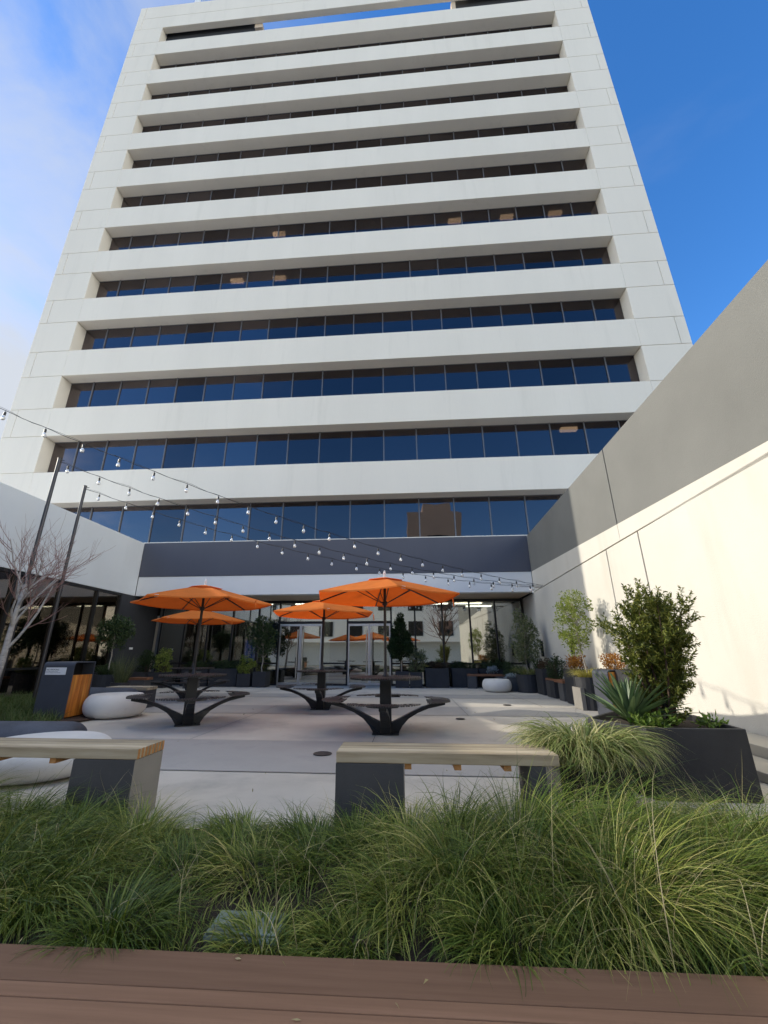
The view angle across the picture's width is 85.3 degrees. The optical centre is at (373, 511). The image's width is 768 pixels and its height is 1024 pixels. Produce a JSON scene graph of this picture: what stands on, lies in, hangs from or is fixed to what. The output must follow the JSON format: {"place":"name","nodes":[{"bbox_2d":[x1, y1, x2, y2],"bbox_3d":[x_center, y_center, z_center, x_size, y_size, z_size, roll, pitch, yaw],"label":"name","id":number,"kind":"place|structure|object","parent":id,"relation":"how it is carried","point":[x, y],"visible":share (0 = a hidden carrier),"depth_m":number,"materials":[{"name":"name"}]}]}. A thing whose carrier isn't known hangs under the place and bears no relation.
{"place":"outdoors","nodes":[
{"label":"outdoors","id":0,"kind":"place"},
{"bbox_2d":[260,621,278,670],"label":"window","id":1,"kind":"structure","parent":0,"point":[270,667],"depth_m":16.31,"materials":[{"name":"grey glass"}]},
{"bbox_2d":[0,685,767,832],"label":"plaza","id":2,"kind":"structure","parent":0,"point":[214,790],"depth_m":5.75,"materials":[{"name":"grey concrete"}]},
{"bbox_2d":[0,731,111,785],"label":"pebble seat","id":3,"kind":"object","parent":2,"relation":"on","point":[28,767],"visible":0.43,"depth_m":3.56,"materials":[{"name":"white concrete"}]},
{"bbox_2d":[0,737,164,824],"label":"slat bench","id":4,"kind":"object","parent":2,"relation":"on","point":[109,763],"visible":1,"depth_m":2.88,"materials":[{"name":"grey concrete"}]},
{"bbox_2d":[110,682,130,685],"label":"planter","id":5,"kind":"object","parent":2,"relation":"on","point":[120,684],"visible":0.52,"depth_m":11.09,"materials":[{"name":"concrete"}]},
{"bbox_2d":[104,652,141,682],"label":"feathery grass","id":6,"kind":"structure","parent":5,"relation":"in","point":[121,676],"depth_m":11.26,"materials":[{"name":"green plant"}]},
{"bbox_2d":[130,672,147,676],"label":"planter","id":7,"kind":"object","parent":2,"relation":"on","point":[140,674],"visible":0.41,"depth_m":14.24,"materials":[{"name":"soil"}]},
{"bbox_2d":[135,649,156,671],"bbox_3d":[-8.008,5.304,14.724,0.749,0.900,0.646,-13,-23,34],"label":"dark bush","id":8,"kind":"object","parent":7,"relation":"in","point":[150,658],"visible":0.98,"depth_m":14.68,"materials":[{"name":"green plant"}]},
{"bbox_2d":[147,672,173,687],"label":"planter","id":9,"kind":"object","parent":2,"relation":"on","point":[154,675],"visible":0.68,"depth_m":14.29,"materials":[{"name":"concrete"}]},
{"bbox_2d":[154,647,172,671],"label":"lime shrub","id":10,"kind":"object","parent":9,"relation":"in","point":[162,656],"visible":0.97,"depth_m":14.63,"materials":[{"name":"green plant"}]},
{"bbox_2d":[126,673,249,726],"bbox_3d":[-3.003,3.071,6.847,1.692,0.750,1.692,-7,-20,20],"label":"picnic table","id":11,"kind":"object","parent":2,"relation":"on","point":[188,717],"visible":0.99,"depth_m":6.66,"materials":[{"name":"metal"}]},
{"bbox_2d":[130,579,271,673],"bbox_3d":[-3.003,1.959,7.230,2.385,1.599,2.065,3,-19,-9],"label":"patio umbrella","id":12,"kind":"object","parent":11,"relation":"on","point":[204,597],"visible":1,"depth_m":7.38,"materials":[{"name":"orange fabric"}]},
{"bbox_2d":[150,667,229,697],"bbox_3d":[-4.634,4.356,10.579,1.692,0.750,1.692,-10,-22,28],"label":"picnic table","id":13,"kind":"object","parent":2,"relation":"on","point":[181,695],"visible":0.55,"depth_m":10.41,"materials":[{"name":"metal"}]},
{"bbox_2d":[152,610,244,667],"bbox_3d":[-4.634,3.243,10.962,2.385,1.599,2.065,2,-19,-7],"label":"patio umbrella","id":14,"kind":"object","parent":13,"relation":"on","point":[193,617],"visible":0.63,"depth_m":10.97,"materials":[{"name":"orange fabric"}]},
{"bbox_2d":[207,668,238,686],"bbox_3d":[-5.353,6.002,15.132,1.020,0.600,0.600,-1,-19,4],"label":"planter","id":15,"kind":"object","parent":2,"relation":"on","point":[231,676],"visible":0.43,"depth_m":14.84,"materials":[{"name":"concrete"}]},
{"bbox_2d":[212,659,238,668],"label":"hedge","id":16,"kind":"object","parent":15,"relation":"in","point":[233,663],"visible":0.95,"depth_m":15.18,"materials":[{"name":"green plant"}]},
{"bbox_2d":[236,673,252,686],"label":"planter","id":17,"kind":"object","parent":2,"relation":"on","point":[244,680],"visible":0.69,"depth_m":14.63,"materials":[{"name":"concrete"}]},
{"bbox_2d":[236,654,256,673],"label":"lime shrub","id":18,"kind":"object","parent":17,"relation":"in","point":[241,668],"visible":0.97,"depth_m":14.91,"materials":[{"name":"green plant"}]},
{"bbox_2d":[252,671,270,686],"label":"planter","id":19,"kind":"object","parent":2,"relation":"on","point":[260,679],"visible":1,"depth_m":14.57,"materials":[{"name":"concrete"}]},
{"bbox_2d":[244,615,280,671],"bbox_3d":[-4.038,4.831,15.254,1.150,2.080,1.190,-18,-26,41],"label":"laurel tree","id":20,"kind":"object","parent":19,"relation":"in","point":[265,641],"visible":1,"depth_m":15.18,"materials":[{"name":"green plant"}]},
{"bbox_2d":[322,675,449,734],"bbox_3d":[0.186,2.815,6.102,1.692,0.750,1.692,16,-24,-38],"label":"picnic table","id":21,"kind":"object","parent":2,"relation":"on","point":[385,725],"visible":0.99,"depth_m":5.97,"materials":[{"name":"metal"}]},
{"bbox_2d":[319,570,459,676],"bbox_3d":[0.186,1.702,6.485,2.385,1.599,2.065,14,-23,-34],"label":"patio umbrella","id":22,"kind":"object","parent":21,"relation":"on","point":[384,592],"visible":1,"depth_m":6.81,"materials":[{"name":"orange fabric"}]},
{"bbox_2d":[395,671,408,687],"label":"planter","id":23,"kind":"object","parent":2,"relation":"on","point":[402,684],"visible":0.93,"depth_m":14.29,"materials":[{"name":"concrete"}]},
{"bbox_2d":[387,612,414,671],"bbox_3d":[0.977,4.671,14.930,1.062,2.125,0.995,-1,-19,4],"label":"conical tree","id":24,"kind":"object","parent":23,"relation":"in","point":[400,645],"visible":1,"depth_m":14.79,"materials":[{"name":"green plant"}]},
{"bbox_2d":[410,672,422,687],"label":"planter","id":25,"kind":"object","parent":2,"relation":"on","point":[416,684],"visible":0.81,"depth_m":14.27,"materials":[{"name":"concrete"}]},
{"bbox_2d":[407,648,428,673],"bbox_3d":[1.548,5.266,14.664,0.753,1.068,0.780,17,-26,-41],"label":"shrub","id":26,"kind":"object","parent":25,"relation":"in","point":[417,655],"visible":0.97,"depth_m":14.61,"materials":[{"name":"green plant"}]},
{"bbox_2d":[425,668,449,687],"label":"planter","id":27,"kind":"object","parent":2,"relation":"on","point":[436,677],"visible":0.98,"depth_m":14.35,"materials":[{"name":"concrete"}]},
{"bbox_2d":[112,693,763,782],"bbox_3d":[-1.969,3.901,8.089,14.500,0.001,8.520,-1,-19,4],"label":"paving band","id":28,"kind":"object","parent":2,"relation":"attached to","point":[245,756],"visible":0.33,"depth_m":5.10,"materials":[{"name":"grey concrete"}]},
{"bbox_2d":[91,674,116,686],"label":"planter","id":29,"kind":"object","parent":28,"relation":"on","point":[98,680],"visible":0.36,"depth_m":11.93,"materials":[{"name":"concrete"}]},
{"bbox_2d":[94,614,135,669],"bbox_3d":[-7.872,3.991,12.552,1.151,1.865,1.041,-10,-21,26],"label":"laurel tree","id":30,"kind":"object","parent":29,"relation":"on","point":[120,629],"visible":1,"depth_m":12.54,"materials":[{"name":"green plant"}]},
{"bbox_2d":[110,686,157,707],"bbox_3d":[-5.248,3.999,9.013,0.920,0.418,0.420,-1,-19,4],"label":"slat bench","id":31,"kind":"object","parent":28,"relation":"on","point":[148,689],"visible":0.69,"depth_m":8.99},
{"bbox_2d":[128,677,152,685],"bbox_3d":[-6.787,5.047,12.103,0.550,0.448,0.350,-1,-19,4],"label":"slat bench","id":32,"kind":"object","parent":28,"relation":"on","point":[139,681],"visible":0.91,"depth_m":12.00,"materials":[{"name":"brown wood"}]},
{"bbox_2d":[80,692,560,776],"bbox_3d":[-1.891,4.224,9.043,14.500,0.001,13.500,-1,-19,4],"label":"paving joint","id":33,"kind":"object","parent":28,"relation":"on","point":[341,741],"visible":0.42,"depth_m":5.44,"materials":[{"name":"grey concrete"}]},
{"bbox_2d":[276,669,365,709],"bbox_3d":[-1.091,3.731,8.765,1.692,0.750,1.692,-17,-25,41],"label":"picnic table","id":34,"kind":"object","parent":28,"relation":"on","point":[318,703],"visible":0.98,"depth_m":8.64,"materials":[{"name":"metal"}]},
{"bbox_2d":[273,600,373,669],"bbox_3d":[-1.091,2.619,9.148,2.385,1.599,2.065,13,-23,-33],"label":"patio umbrella","id":35,"kind":"object","parent":34,"relation":"on","point":[316,609],"visible":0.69,"depth_m":9.15,"materials":[{"name":"orange fabric"}]},
{"bbox_2d":[535,669,557,694],"bbox_3d":[5.017,4.862,11.944,0.460,0.680,0.650,-1,-19,4],"label":"planter","id":36,"kind":"object","parent":28,"relation":"on","point":[541,674],"visible":0.52,"depth_m":11.77,"materials":[{"name":"concrete"}]},
{"bbox_2d":[546,680,559,698],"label":"planter","id":37,"kind":"object","parent":28,"relation":"on","point":[554,690],"visible":0.45,"depth_m":10.84,"materials":[{"name":"concrete"}]},
{"bbox_2d":[544,653,566,678],"bbox_3d":[4.913,4.196,11.192,0.593,0.804,0.595,-10,-21,27],"label":"conical shrub","id":38,"kind":"object","parent":37,"relation":"in","point":[556,662],"visible":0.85,"depth_m":11.12,"materials":[{"name":"green plant"}]},
{"bbox_2d":[572,686,586,709],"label":"planter","id":39,"kind":"object","parent":28,"relation":"on","point":[579,699],"visible":0.94,"depth_m":8.58,"materials":[{"name":"concrete"}]},
{"bbox_2d":[575,676,597,710],"bbox_3d":[4.540,3.769,8.674,0.540,0.620,0.540,-1,-19,4],"label":"planter","id":40,"kind":"object","parent":28,"relation":"on","point":[586,684],"visible":0.38,"depth_m":8.49,"materials":[{"name":"concrete"}]},
{"bbox_2d":[551,589,598,673],"bbox_3d":[4.379,2.621,8.975,0.915,1.948,1.022,-1,-19,4],"label":"slender tree","id":41,"kind":"object","parent":40,"relation":"in","point":[569,606],"visible":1,"depth_m":8.96,"materials":[{"name":"green plant"}]},
{"bbox_2d":[592,669,617,714],"bbox_3d":[4.367,3.327,7.686,0.300,0.788,0.420,3,-19,-10],"label":"planter","id":42,"kind":"object","parent":28,"relation":"on","point":[600,694],"visible":0.35,"depth_m":7.69,"materials":[{"name":"grey concrete"}]},
{"bbox_2d":[334,742,559,827],"bbox_3d":[0.489,1.854,2.825,1.450,0.448,0.345,-1,-19,4],"label":"slat bench","id":43,"kind":"object","parent":2,"relation":"on","point":[369,765],"visible":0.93,"depth_m":2.73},
{"bbox_2d":[450,668,478,687],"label":"planter","id":44,"kind":"object","parent":2,"relation":"on","point":[458,677],"visible":0.88,"depth_m":14.49,"materials":[{"name":"concrete"}]},
{"bbox_2d":[467,674,504,687],"bbox_3d":[3.874,5.802,14.297,1.250,0.448,0.420,-1,-19,4],"label":"slat bench","id":45,"kind":"object","parent":2,"relation":"on","point":[471,681],"visible":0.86,"depth_m":14.15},
{"bbox_2d":[478,668,507,686],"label":"planter","id":46,"kind":"object","parent":2,"relation":"on","point":[482,671],"visible":0.22,"depth_m":14.62,"materials":[{"name":"concrete"}]},
{"bbox_2d":[480,659,513,669],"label":"hedge","id":47,"kind":"object","parent":46,"relation":"in","point":[495,664],"visible":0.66,"depth_m":14.80,"materials":[{"name":"green plant"}]},
{"bbox_2d":[482,678,511,691],"bbox_3d":[3.822,5.346,12.857,0.880,0.370,0.880,-1,-19,4],"label":"pebble seat","id":48,"kind":"object","parent":2,"relation":"on","point":[495,685],"visible":1,"depth_m":12.54,"materials":[{"name":"white concrete"}]},
{"bbox_2d":[500,661,526,675],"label":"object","id":49,"kind":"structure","parent":2,"relation":"on","point":[507,668],"depth_m":14.05,"materials":[{"name":"green plant"}]},
{"bbox_2d":[516,674,537,692],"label":"planter","id":50,"kind":"object","parent":2,"relation":"on","point":[526,683],"visible":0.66,"depth_m":12.42,"materials":[{"name":"concrete"}]},
{"bbox_2d":[508,608,543,673],"bbox_3d":[4.780,4.053,13.049,1.083,2.114,1.048,-12,-22,31],"label":"olive tree","id":51,"kind":"object","parent":50,"relation":"in","point":[524,644],"visible":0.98,"depth_m":13.00,"materials":[{"name":"green plant"}]},
{"bbox_2d":[545,678,566,701],"bbox_3d":[4.865,4.581,10.781,0.340,0.468,1.350,-1,-19,4],"label":"slat bench","id":52,"kind":"object","parent":2,"relation":"on","point":[562,689],"visible":0.48,"depth_m":10.35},
{"bbox_2d":[563,669,589,704],"bbox_3d":[4.756,4.008,9.555,0.450,0.740,0.650,-1,-19,4],"label":"planter","id":53,"kind":"object","parent":2,"relation":"on","point":[569,681],"visible":0.42,"depth_m":9.60,"materials":[{"name":"concrete"}]},
{"bbox_2d":[564,654,587,669],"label":"orange shrub","id":54,"kind":"object","parent":53,"relation":"on","point":[573,661],"visible":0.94,"depth_m":9.67,"materials":[{"name":"orange plant"}]},
{"bbox_2d":[545,760,636,814],"bbox_3d":[1.677,2.093,3.289,0.599,0.290,0.778,-1,-19,4],"label":"planter","id":55,"kind":"object","parent":2,"relation":"on","point":[602,783],"visible":0.17,"depth_m":2.97,"materials":[{"name":"concrete"}]},
{"bbox_2d":[499,711,688,793],"bbox_3d":[1.569,1.755,3.143,1.390,0.353,1.368,-1,-19,4],"label":"trailing sedge","id":56,"kind":"object","parent":55,"relation":"on","point":[603,748],"visible":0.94,"depth_m":2.89,"materials":[{"name":"green plant"}]},
{"bbox_2d":[609,669,659,707],"bbox_3d":[4.612,3.290,7.560,0.370,0.800,1.300,-1,-19,4],"label":"planter","id":57,"kind":"object","parent":2,"relation":"on","point":[618,674],"visible":0.17,"depth_m":7.41,"materials":[{"name":"concrete"}]},
{"bbox_2d":[598,653,626,669],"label":"orange shrub","id":58,"kind":"object","parent":57,"relation":"in","point":[609,661],"visible":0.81,"depth_m":8.00,"materials":[{"name":"orange plant"}]},
{"bbox_2d":[587,711,764,802],"bbox_3d":[2.572,2.172,3.841,1.137,0.500,1.248,-1,-19,4],"label":"planter","id":59,"kind":"object","parent":2,"relation":"on","point":[706,751],"visible":0.59,"depth_m":3.26,"materials":[{"name":"concrete"}]},
{"bbox_2d":[583,669,690,723],"bbox_3d":[2.371,1.683,3.822,0.955,0.485,1.039,-17,-25,41],"label":"sword plant","id":60,"kind":"object","parent":59,"relation":"on","point":[624,698],"visible":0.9,"depth_m":3.78,"materials":[{"name":"green plant"}]},
{"bbox_2d":[590,578,704,725],"bbox_3d":[2.670,1.339,4.013,1.088,1.389,0.788,-1,-19,4],"label":"yew shrub","id":61,"kind":"object","parent":59,"relation":"in","point":[657,644],"visible":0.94,"depth_m":3.92,"materials":[{"name":"green plant"}]},
{"bbox_2d":[626,707,681,727],"bbox_3d":[2.379,1.801,3.551,0.444,0.262,0.359,-1,-19,4],"label":"leafy perennial","id":62,"kind":"object","parent":59,"relation":"in","point":[656,722],"visible":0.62,"depth_m":3.51,"materials":[{"name":"green plant"}]},
{"bbox_2d":[690,710,729,727],"bbox_3d":[2.926,1.839,3.633,0.277,0.256,0.293,5,-20,-13],"label":"leafy perennial","id":63,"kind":"object","parent":59,"relation":"in","point":[704,720],"visible":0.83,"depth_m":3.60,"materials":[{"name":"green plant"}]},
{"bbox_2d":[747,732,767,783],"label":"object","id":64,"kind":"structure","parent":2,"relation":"on","point":[758,746],"depth_m":4.22,"materials":[{"name":"concrete"}]},
{"bbox_2d":[0,745,767,1006],"bbox_3d":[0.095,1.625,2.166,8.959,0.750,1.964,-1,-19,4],"label":"meadow grass","id":65,"kind":"structure","parent":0,"point":[71,839],"depth_m":1.81,"materials":[{"name":"green plant"}]},
{"bbox_2d":[203,910,285,945],"bbox_3d":[-0.499,1.662,1.654,0.300,0.054,0.170,-1,-19,4],"label":"utility box","id":66,"kind":"object","parent":65,"relation":"on","point":[207,933],"visible":0.38,"depth_m":1.61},
{"bbox_2d":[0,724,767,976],"bbox_3d":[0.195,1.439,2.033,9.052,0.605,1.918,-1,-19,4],"label":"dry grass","id":67,"kind":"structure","parent":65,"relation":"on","point":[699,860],"depth_m":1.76,"materials":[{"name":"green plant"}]},
{"bbox_2d":[0,0,767,439],"label":"sky","id":68,"kind":"structure","parent":0,"point":[689,78],"materials":[{"name":"blue"}]},
{"label":"ground","id":69,"kind":"structure","parent":0,"visible":0},
{"bbox_2d":[0,482,158,697],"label":"side wing","id":70,"kind":"structure","parent":69,"relation":"on","point":[104,588],"depth_m":12.41,"materials":[{"name":"white paint"}]},
{"bbox_2d":[0,571,13,622],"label":"window","id":71,"kind":"structure","parent":70,"relation":"in","point":[4,587],"depth_m":10.44,"materials":[{"name":"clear glass"}]},
{"bbox_2d":[0,575,58,696],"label":"window","id":72,"kind":"structure","parent":70,"relation":"in","point":[27,652],"depth_m":11.04,"materials":[{"name":"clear glass"}]},
{"bbox_2d":[45,584,95,662],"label":"window","id":73,"kind":"structure","parent":70,"relation":"in","point":[69,633],"depth_m":12.51,"materials":[{"name":"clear glass"}]},
{"bbox_2d":[85,592,118,671],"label":"window","id":74,"kind":"structure","parent":70,"relation":"in","point":[107,603],"depth_m":13.72,"materials":[{"name":"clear glass"}]},
{"bbox_2d":[135,536,532,685],"bbox_3d":[-1.280,4.696,18.271,14.450,5.130,7.700,-1,-19,4],"label":"entrance lobby","id":75,"kind":"object","parent":69,"relation":"on","point":[272,575],"visible":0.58,"depth_m":15.70,"materials":[{"name":"stone"}]},
{"bbox_2d":[243,639,258,661],"bbox_3d":[-5.411,6.176,18.529,0.680,1.000,0.070,-1,-19,4],"label":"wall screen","id":76,"kind":"object","parent":75,"relation":"attached to","point":[246,648],"depth_m":18.49,"materials":[{"name":"blue"}]},
{"bbox_2d":[276,624,300,684],"bbox_3d":[-3.212,5.404,15.867,0.821,2.203,0.104,-1,-19,4],"label":"door","id":77,"kind":"structure","parent":75,"relation":"in","point":[277,683],"depth_m":15.84,"materials":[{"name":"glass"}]},
{"bbox_2d":[298,624,321,684],"bbox_3d":[-2.386,5.383,15.806,0.821,2.203,0.104,-1,-19,4],"label":"door","id":78,"kind":"structure","parent":75,"relation":"in","point":[301,641],"depth_m":15.88,"materials":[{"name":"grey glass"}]},
{"bbox_2d":[347,624,368,684],"bbox_3d":[-0.550,5.337,15.672,0.801,2.203,0.104,-1,-19,4],"label":"door","id":79,"kind":"structure","parent":75,"relation":"in","point":[349,625],"depth_m":15.70,"materials":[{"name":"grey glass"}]},
{"bbox_2d":[369,623,390,685],"bbox_3d":[0.256,5.316,15.613,0.801,2.203,0.104,-1,-19,4],"label":"door","id":80,"kind":"structure","parent":75,"relation":"in","point":[387,624],"depth_m":15.69,"materials":[{"name":"grey metal"}]},
{"bbox_2d":[0,0,692,671],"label":"office tower","id":81,"kind":"structure","parent":69,"relation":"on","point":[392,276],"depth_m":20.02,"materials":[{"name":"concrete"}]},
{"bbox_2d":[63,494,562,542],"bbox_3d":[-1.555,0.367,16.540,25.670,1.856,0.075,-1,-19,4],"label":"window","id":82,"kind":"structure","parent":81,"relation":"in","point":[517,514],"depth_m":16.58,"materials":[{"name":"blue glass"}]},
{"bbox_2d":[48,420,626,471],"bbox_3d":[-1.555,-2.621,17.568,25.670,1.850,0.075,-1,-19,4],"label":"window","id":83,"kind":"structure","parent":81,"relation":"in","point":[590,437],"depth_m":17.60,"materials":[{"name":"blue glass"}]},
{"bbox_2d":[65,355,639,407],"bbox_3d":[-1.555,-5.609,18.596,25.670,1.844,0.075,-1,-19,4],"label":"window","id":84,"kind":"structure","parent":81,"relation":"in","point":[605,369],"depth_m":18.60,"materials":[{"name":"blue glass"}]},
{"bbox_2d":[81,298,623,349],"bbox_3d":[-1.555,-8.597,19.625,25.670,1.838,0.075,-1,-19,4],"label":"window","id":85,"kind":"structure","parent":81,"relation":"in","point":[597,309],"depth_m":19.65,"materials":[{"name":"blue glass"}]},
{"bbox_2d":[96,247,610,297],"bbox_3d":[-1.555,-11.585,20.653,25.670,1.832,0.075,-1,-19,4],"label":"window","id":86,"kind":"structure","parent":81,"relation":"in","point":[599,255],"depth_m":20.70,"materials":[{"name":"blue glass"}]},
{"bbox_2d":[109,201,597,250],"bbox_3d":[-1.555,-14.573,21.681,25.670,1.826,0.075,-1,-19,4],"label":"window","id":87,"kind":"structure","parent":81,"relation":"in","point":[586,207],"depth_m":21.75,"materials":[{"name":"blue glass"}]},
{"bbox_2d":[121,159,586,207],"bbox_3d":[-1.555,-17.561,22.710,25.670,1.820,0.075,-1,-19,4],"label":"window","id":88,"kind":"structure","parent":81,"relation":"in","point":[578,164],"depth_m":22.81,"materials":[{"name":"black glass"}]},
{"bbox_2d":[132,121,576,168],"bbox_3d":[-1.555,-20.549,23.738,25.670,1.814,0.075,-1,-19,4],"label":"window","id":89,"kind":"structure","parent":81,"relation":"in","point":[568,125],"depth_m":23.86,"materials":[{"name":"black glass"}]},
{"bbox_2d":[142,86,567,132],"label":"window","id":90,"kind":"structure","parent":81,"relation":"in","point":[560,89],"depth_m":24.91,"materials":[{"name":"black glass"}]},
{"bbox_2d":[151,54,559,99],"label":"window","id":91,"kind":"structure","parent":81,"relation":"in","point":[553,56],"depth_m":25.96,"materials":[{"name":"black glass"}]},
{"bbox_2d":[160,24,551,68],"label":"window","id":92,"kind":"structure","parent":81,"relation":"in","point":[549,25],"depth_m":27.01,"materials":[{"name":"black glass"}]},
{"bbox_2d":[0,944,767,1023],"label":"deck","id":93,"kind":"structure","parent":69,"relation":"on","point":[137,986],"depth_m":1.25,"materials":[{"name":"brown wood"}]},
{"bbox_2d":[522,260,767,736],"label":"courtyard wall","id":94,"kind":"structure","parent":69,"relation":"on","point":[667,490],"depth_m":5.86,"materials":[{"name":"grey paint"}]},
{"bbox_2d":[0,407,542,589],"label":"string light","id":95,"kind":"object","parent":94,"relation":"hanging from","point":[2,417],"visible":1,"depth_m":9.61,"materials":[{"name":"white"}]},
{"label":"lawn soil","id":96,"kind":"structure","parent":0,"visible":0},
{"bbox_2d":[0,457,64,686],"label":"light pole","id":97,"kind":"object","parent":96,"relation":"on","point":[48,500],"visible":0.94,"depth_m":9.19,"materials":[{"name":"metal"}]},
{"bbox_2d":[61,462,541,591],"bbox_3d":[-0.987,0.678,11.453,13.471,2.423,0.102,6,-20,-18],"label":"string light","id":98,"kind":"object","parent":97,"relation":"hanging from","point":[215,522],"visible":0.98,"depth_m":10.88,"materials":[{"name":"white"}]},
{"bbox_2d":[0,689,70,720],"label":"lawn","id":99,"kind":"structure","parent":96,"relation":"on","point":[23,706],"depth_m":7.37,"materials":[{"name":"green plant"}]},
{"bbox_2d":[0,721,86,736],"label":"bolster seat","id":100,"kind":"object","parent":96,"relation":"on","point":[11,728],"visible":0.44,"depth_m":4.61,"materials":[{"name":"concrete"}]},
{"bbox_2d":[0,515,112,676],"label":"bare birch","id":101,"kind":"object","parent":96,"relation":"on","point":[14,619],"visible":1,"depth_m":7.76,"materials":[{"name":"grey plant"}]},
{"bbox_2d":[31,485,88,702],"bbox_3d":[-7.835,1.840,10.466,0.176,5.412,0.176,-14,-24,36],"label":"light pole","id":102,"kind":"object","parent":96,"relation":"on","point":[37,683],"visible":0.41,"depth_m":10.31,"materials":[{"name":"metal"}]},
{"bbox_2d":[86,489,539,593],"bbox_3d":[-1.227,0.977,12.281,13.528,2.442,0.099,4,-19,-12],"label":"string light","id":103,"kind":"object","parent":102,"relation":"hanging from","point":[282,552],"visible":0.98,"depth_m":11.96,"materials":[{"name":"white"}]},
{"bbox_2d":[49,715,94,720],"bbox_3d":[-5.112,3.734,7.672,0.900,0.009,2.100,-1,-19,4],"label":"mulch bed","id":104,"kind":"object","parent":96,"relation":"on","point":[78,718],"visible":0.14,"depth_m":7.18,"materials":[{"name":"brown soil"}]},
{"bbox_2d":[32,661,95,718],"bbox_3d":[-5.549,3.183,7.505,0.560,0.918,0.558,-1,-19,2],"label":"litter bin","id":105,"kind":"object","parent":104,"relation":"on","point":[65,686],"visible":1,"depth_m":7.32,"materials":[{"name":"grey metal"}]},
{"bbox_2d":[64,674,91,717],"bbox_3d":[-5.290,3.278,7.465,0.029,0.677,0.512,-1,-19,2],"label":"timber door","id":106,"kind":"structure","parent":105,"relation":"in","point":[80,685],"depth_m":7.44,"materials":[{"name":"brown wood"}]},
{"bbox_2d":[82,692,146,718],"bbox_3d":[-4.728,3.539,7.654,1.030,0.390,1.030,-1,-19,4],"label":"pebble seat","id":107,"kind":"object","parent":104,"relation":"on","point":[109,705],"visible":0.91,"depth_m":7.28,"materials":[{"name":"white concrete"}]},
{"bbox_2d":[89,687,137,695],"bbox_3d":[-5.643,3.841,8.607,1.508,0.398,0.594,-3,-19,10],"label":"bolster seat","id":108,"kind":"object","parent":96,"relation":"on","point":[94,690],"visible":0.2,"depth_m":8.47,"materials":[{"name":"stone"}]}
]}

